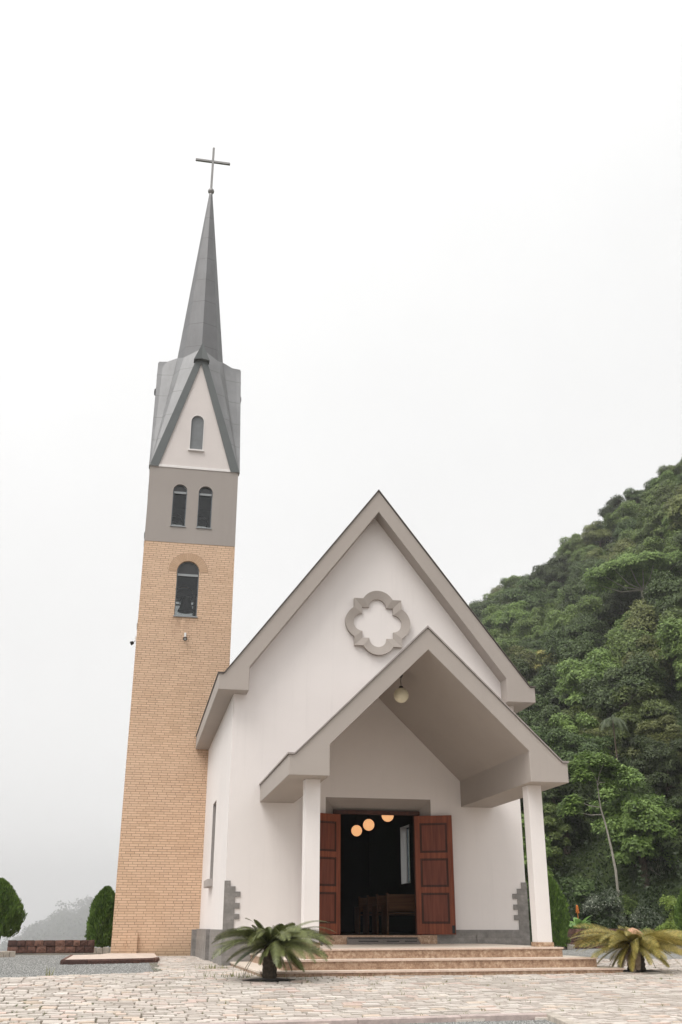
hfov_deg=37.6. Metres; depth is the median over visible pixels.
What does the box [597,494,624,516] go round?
forest tree
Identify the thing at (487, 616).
forest tree
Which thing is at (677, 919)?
conifer
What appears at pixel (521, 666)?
forest tree
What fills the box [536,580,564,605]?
forest tree
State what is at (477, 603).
forest tree
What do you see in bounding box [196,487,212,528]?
window
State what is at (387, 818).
hanging lamp
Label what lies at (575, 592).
forest tree
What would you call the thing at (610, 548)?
forest tree
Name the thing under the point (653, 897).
shrub
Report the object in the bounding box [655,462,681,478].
forest tree
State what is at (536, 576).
forest tree
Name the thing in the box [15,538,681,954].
ground
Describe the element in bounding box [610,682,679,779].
forest tree
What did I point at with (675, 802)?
forest tree
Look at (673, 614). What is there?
forest tree
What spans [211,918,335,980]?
cycad
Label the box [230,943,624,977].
entrance steps
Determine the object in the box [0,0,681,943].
sky
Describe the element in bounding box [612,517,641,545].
forest tree
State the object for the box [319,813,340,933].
door leaf
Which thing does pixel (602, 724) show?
palm tree
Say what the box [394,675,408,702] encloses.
porch lamp
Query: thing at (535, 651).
forest tree
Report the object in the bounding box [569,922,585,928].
canna plant
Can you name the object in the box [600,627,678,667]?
forest tree
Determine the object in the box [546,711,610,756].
forest tree
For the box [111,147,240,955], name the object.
bell tower
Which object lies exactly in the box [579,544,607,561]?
forest tree
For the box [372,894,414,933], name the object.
pew
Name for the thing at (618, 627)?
forest tree
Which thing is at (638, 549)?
forest tree
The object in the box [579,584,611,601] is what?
forest tree
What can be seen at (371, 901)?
pew
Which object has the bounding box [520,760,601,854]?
forest tree
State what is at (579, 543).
forest tree
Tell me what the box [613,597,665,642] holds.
forest tree
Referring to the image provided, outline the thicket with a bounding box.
[527,845,681,948]
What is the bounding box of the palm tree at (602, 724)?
[598,715,628,789]
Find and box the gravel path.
[562,948,681,958]
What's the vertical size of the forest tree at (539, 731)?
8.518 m
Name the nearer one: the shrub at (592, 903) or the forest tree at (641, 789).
the shrub at (592, 903)
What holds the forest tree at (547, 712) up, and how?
on the ground at (605, 858)
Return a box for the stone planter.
[567,929,654,948]
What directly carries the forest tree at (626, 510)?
on the ground at (605, 858)
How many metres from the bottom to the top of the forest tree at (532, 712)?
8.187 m
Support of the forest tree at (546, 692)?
on the ground at (605, 858)
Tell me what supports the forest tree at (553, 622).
on the ground at (605, 858)
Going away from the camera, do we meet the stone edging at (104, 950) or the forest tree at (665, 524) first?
the stone edging at (104, 950)
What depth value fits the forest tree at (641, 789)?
51.96 m
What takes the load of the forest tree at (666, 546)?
on the ground at (605, 858)
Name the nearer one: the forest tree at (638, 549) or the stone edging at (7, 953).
the stone edging at (7, 953)
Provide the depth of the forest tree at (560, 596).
124.92 m
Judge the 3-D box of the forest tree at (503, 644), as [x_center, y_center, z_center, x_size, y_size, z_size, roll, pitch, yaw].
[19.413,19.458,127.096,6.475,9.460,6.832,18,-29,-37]
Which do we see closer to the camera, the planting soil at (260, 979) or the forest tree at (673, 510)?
the planting soil at (260, 979)
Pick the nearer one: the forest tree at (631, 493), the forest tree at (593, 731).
the forest tree at (593, 731)
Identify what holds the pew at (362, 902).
on the chapel
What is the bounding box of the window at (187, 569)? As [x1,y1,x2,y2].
[173,562,198,617]
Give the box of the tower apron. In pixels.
[60,953,159,964]
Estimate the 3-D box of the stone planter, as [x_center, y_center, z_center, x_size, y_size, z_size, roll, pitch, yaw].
[9.944,15.376,36.119,4.873,0.643,0.336,15,-27,-32]
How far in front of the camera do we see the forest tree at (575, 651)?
85.25 m
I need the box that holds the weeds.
[13,953,678,1023]
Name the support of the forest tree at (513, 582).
on the ground at (605, 858)
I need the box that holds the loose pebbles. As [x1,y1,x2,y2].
[392,1019,555,1023]
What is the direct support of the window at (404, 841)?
in the chapel
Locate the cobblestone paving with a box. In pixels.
[0,956,681,1023]
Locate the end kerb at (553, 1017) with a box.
[547,1012,578,1023]
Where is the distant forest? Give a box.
[0,895,107,950]
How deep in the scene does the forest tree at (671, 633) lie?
72.50 m
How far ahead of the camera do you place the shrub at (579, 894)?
44.54 m
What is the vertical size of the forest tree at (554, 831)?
5.068 m
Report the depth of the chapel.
21.23 m
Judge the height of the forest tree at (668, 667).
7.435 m
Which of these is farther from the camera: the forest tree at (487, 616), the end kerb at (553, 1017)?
the forest tree at (487, 616)
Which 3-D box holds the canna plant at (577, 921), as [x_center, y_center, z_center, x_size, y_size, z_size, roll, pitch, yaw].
[8.519,14.689,36.123,1.462,0.981,1.499,4,-23,-10]
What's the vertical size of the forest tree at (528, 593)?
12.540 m
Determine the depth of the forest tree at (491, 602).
176.45 m
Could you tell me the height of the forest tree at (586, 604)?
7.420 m
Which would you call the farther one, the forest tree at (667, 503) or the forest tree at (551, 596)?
the forest tree at (551, 596)
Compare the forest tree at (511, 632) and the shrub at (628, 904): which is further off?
the forest tree at (511, 632)
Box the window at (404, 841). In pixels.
[400,824,410,883]
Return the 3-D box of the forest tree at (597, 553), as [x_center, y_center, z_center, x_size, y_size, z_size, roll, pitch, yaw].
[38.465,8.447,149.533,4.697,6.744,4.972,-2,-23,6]
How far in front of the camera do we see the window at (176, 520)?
33.28 m
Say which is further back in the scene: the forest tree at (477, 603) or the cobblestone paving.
the forest tree at (477, 603)
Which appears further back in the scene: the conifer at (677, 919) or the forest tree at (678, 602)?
the forest tree at (678, 602)
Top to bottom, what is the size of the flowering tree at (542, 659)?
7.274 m
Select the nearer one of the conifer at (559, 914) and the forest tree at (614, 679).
the conifer at (559, 914)
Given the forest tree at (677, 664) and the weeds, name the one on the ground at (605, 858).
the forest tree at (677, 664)
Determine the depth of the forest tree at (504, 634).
135.94 m
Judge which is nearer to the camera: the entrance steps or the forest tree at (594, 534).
the entrance steps
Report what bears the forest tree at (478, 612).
on the ground at (605, 858)
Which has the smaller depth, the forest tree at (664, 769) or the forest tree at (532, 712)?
the forest tree at (664, 769)
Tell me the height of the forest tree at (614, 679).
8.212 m
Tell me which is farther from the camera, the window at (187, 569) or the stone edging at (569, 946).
the stone edging at (569, 946)
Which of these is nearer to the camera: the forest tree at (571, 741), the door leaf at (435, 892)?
the door leaf at (435, 892)
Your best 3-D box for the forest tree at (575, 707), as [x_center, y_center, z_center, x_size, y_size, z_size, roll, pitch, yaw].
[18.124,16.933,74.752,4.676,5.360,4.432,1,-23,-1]
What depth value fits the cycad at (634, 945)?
16.29 m
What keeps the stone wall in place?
on the ground at (605, 858)
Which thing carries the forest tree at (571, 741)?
on the ground at (605, 858)
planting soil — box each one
[244,978,296,980]
[623,970,654,971]
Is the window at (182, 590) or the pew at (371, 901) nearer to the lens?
the pew at (371, 901)
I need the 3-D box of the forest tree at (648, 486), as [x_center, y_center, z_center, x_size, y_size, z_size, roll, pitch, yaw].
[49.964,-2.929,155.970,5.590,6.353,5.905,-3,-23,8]
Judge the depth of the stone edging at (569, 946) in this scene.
34.01 m
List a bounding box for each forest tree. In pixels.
[469,600,486,609]
[472,605,485,619]
[480,604,507,628]
[482,588,503,602]
[482,594,504,608]
[488,585,503,596]
[488,629,520,654]
[489,628,519,651]
[490,600,544,633]
[498,584,516,604]
[499,575,522,589]
[501,575,550,613]
[502,579,524,591]
[505,645,545,681]
[508,648,547,663]
[508,654,542,681]
[509,620,540,635]
[511,613,544,642]
[516,693,549,722]
[517,636,544,651]
[518,703,578,747]
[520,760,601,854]
[521,812,555,900]
[522,802,573,868]
[528,561,561,586]
[529,673,572,719]
[531,602,560,623]
[531,622,547,642]
[531,725,548,741]
[535,554,572,587]
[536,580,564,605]
[536,635,617,708]
[539,613,607,659]
[542,603,578,639]
[545,727,617,816]
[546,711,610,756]
[553,546,569,560]
[553,584,583,608]
[553,647,622,709]
[556,576,593,613]
[558,532,580,556]
[561,704,611,733]
[566,546,598,565]
[566,594,623,624]
[567,561,581,582]
[568,536,604,551]
[569,556,599,584]
[570,611,610,639]
[572,650,671,713]
[576,551,616,588]
[578,715,623,758]
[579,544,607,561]
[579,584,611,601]
[580,521,613,548]
[584,547,606,559]
[586,766,681,887]
[592,781,663,867]
[593,520,614,547]
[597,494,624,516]
[600,587,648,616]
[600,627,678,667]
[602,500,643,530]
[603,611,658,641]
[604,542,623,559]
[605,538,637,561]
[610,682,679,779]
[611,541,665,572]
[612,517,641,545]
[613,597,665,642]
[616,527,658,547]
[620,633,679,685]
[622,486,644,503]
[625,715,681,775]
[628,734,681,824]
[634,499,668,544]
[639,478,680,516]
[641,570,681,612]
[642,477,657,490]
[642,529,681,554]
[648,591,681,623]
[650,470,681,487]
[652,483,681,507]
[652,615,681,665]
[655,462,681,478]
[658,485,681,524]
[659,605,681,624]
[661,505,681,533]
[664,494,681,530]
[664,783,681,835]
[669,643,681,696]
[671,530,681,572]
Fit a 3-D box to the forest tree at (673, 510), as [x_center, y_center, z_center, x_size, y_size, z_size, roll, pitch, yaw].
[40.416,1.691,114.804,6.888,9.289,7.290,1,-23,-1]
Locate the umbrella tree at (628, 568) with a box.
[581,549,681,598]
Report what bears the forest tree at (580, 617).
on the ground at (605, 858)
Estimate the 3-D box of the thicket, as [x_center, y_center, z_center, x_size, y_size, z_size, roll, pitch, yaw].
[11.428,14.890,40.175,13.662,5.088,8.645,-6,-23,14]
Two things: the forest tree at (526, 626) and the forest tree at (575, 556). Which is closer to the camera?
the forest tree at (526, 626)
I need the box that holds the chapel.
[190,490,568,965]
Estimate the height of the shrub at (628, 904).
2.048 m
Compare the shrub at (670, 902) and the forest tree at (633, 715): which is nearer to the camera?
the shrub at (670, 902)
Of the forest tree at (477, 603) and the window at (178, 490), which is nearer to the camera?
the window at (178, 490)
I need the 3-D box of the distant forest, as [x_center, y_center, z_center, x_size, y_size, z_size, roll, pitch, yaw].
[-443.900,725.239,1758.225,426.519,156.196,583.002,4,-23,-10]
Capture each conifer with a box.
[0,877,27,938]
[84,885,114,947]
[548,875,570,946]
[673,887,681,931]
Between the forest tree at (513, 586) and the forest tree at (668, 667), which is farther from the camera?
the forest tree at (513, 586)
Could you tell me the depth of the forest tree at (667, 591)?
85.54 m
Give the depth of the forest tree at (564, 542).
177.02 m
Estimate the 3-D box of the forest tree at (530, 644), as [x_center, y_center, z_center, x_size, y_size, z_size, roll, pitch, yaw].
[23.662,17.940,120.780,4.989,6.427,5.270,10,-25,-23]
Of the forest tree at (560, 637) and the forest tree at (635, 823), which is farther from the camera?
the forest tree at (560, 637)
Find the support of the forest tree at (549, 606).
on the ground at (605, 858)
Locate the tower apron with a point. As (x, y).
(114, 958)
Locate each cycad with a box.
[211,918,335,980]
[569,923,681,971]
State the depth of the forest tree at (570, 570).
151.13 m
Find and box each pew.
[355,896,414,933]
[363,895,414,933]
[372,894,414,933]
[381,893,414,934]
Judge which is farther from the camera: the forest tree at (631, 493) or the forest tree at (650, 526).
the forest tree at (631, 493)
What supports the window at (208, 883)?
in the chapel
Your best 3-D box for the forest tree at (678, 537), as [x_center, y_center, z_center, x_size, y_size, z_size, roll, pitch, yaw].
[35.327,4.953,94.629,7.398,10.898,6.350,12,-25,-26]
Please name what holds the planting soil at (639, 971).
on the cobblestone paving
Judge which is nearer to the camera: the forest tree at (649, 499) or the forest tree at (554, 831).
the forest tree at (554, 831)
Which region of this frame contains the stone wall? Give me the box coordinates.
[7,940,94,952]
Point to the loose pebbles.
(543, 1021)
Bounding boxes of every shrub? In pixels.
[556,875,602,920]
[580,887,627,927]
[581,893,607,928]
[615,895,639,928]
[628,906,664,928]
[634,890,666,909]
[654,921,681,940]
[658,894,678,927]
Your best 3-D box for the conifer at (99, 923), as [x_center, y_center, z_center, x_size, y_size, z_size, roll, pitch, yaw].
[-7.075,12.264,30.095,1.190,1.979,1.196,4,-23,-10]
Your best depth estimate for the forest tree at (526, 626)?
132.40 m
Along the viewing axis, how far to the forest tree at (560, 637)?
103.52 m
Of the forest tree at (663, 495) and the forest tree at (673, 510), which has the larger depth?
the forest tree at (663, 495)
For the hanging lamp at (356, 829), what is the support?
hanging from the chapel
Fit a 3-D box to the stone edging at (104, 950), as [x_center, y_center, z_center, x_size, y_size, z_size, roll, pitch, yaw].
[-7.011,12.738,29.089,0.890,0.182,0.127,7,-23,-16]
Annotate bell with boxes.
[176,593,196,613]
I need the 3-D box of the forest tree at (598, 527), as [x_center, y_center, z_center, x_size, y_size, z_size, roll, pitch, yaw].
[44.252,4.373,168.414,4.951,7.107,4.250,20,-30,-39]
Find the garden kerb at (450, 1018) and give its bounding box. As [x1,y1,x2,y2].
[180,1012,546,1023]
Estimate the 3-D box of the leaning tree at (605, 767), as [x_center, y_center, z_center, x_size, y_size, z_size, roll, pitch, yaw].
[11.524,14.680,44.643,3.508,8.290,2.529,13,-26,-29]
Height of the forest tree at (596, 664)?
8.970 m
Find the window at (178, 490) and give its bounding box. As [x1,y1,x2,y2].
[170,485,186,526]
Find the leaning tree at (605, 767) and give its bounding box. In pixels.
[556,750,631,922]
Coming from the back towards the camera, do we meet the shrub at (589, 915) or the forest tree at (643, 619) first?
the forest tree at (643, 619)
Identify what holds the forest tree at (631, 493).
on the ground at (605, 858)
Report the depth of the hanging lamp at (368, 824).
25.72 m
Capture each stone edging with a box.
[0,951,15,957]
[84,947,110,953]
[554,944,574,949]
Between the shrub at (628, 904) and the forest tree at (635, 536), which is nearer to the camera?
the shrub at (628, 904)
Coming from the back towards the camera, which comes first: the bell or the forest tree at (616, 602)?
the forest tree at (616, 602)
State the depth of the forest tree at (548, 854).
46.23 m
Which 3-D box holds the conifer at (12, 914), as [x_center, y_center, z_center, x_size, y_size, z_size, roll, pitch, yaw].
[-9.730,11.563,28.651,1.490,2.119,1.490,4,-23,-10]
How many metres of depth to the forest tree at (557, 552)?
178.73 m
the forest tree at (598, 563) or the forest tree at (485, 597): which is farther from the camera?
the forest tree at (485, 597)
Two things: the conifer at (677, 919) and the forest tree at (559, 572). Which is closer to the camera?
the conifer at (677, 919)
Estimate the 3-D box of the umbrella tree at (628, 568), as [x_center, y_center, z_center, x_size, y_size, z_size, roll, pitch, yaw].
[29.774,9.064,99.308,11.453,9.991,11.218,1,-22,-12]
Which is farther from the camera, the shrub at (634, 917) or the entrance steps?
the shrub at (634, 917)
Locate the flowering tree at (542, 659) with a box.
[533,650,559,670]
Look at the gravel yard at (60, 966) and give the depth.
18.14 m
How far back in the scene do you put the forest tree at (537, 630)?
125.50 m
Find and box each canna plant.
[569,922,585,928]
[570,905,593,928]
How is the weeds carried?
on the cobblestone paving
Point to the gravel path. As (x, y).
(578, 952)
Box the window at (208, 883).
[204,801,215,887]
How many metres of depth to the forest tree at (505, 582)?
191.07 m
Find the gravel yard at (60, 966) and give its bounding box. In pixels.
[1,955,152,976]
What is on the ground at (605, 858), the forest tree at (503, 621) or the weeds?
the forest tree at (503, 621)
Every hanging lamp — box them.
[351,815,361,835]
[363,815,373,830]
[382,815,393,821]
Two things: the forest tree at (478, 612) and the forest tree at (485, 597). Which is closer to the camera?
the forest tree at (478, 612)
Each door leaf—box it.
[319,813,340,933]
[414,815,455,934]
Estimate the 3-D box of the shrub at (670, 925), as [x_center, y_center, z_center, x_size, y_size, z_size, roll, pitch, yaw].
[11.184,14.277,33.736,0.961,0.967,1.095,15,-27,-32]
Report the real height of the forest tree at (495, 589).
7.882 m
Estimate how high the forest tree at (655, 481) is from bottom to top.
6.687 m
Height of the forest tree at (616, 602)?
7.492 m
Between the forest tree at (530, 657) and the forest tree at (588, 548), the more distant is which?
the forest tree at (588, 548)
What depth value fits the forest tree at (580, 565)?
140.55 m
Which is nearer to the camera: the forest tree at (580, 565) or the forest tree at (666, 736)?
the forest tree at (666, 736)
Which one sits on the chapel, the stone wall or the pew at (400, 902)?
the pew at (400, 902)
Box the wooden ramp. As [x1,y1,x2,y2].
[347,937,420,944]
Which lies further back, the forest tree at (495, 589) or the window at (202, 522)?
the forest tree at (495, 589)

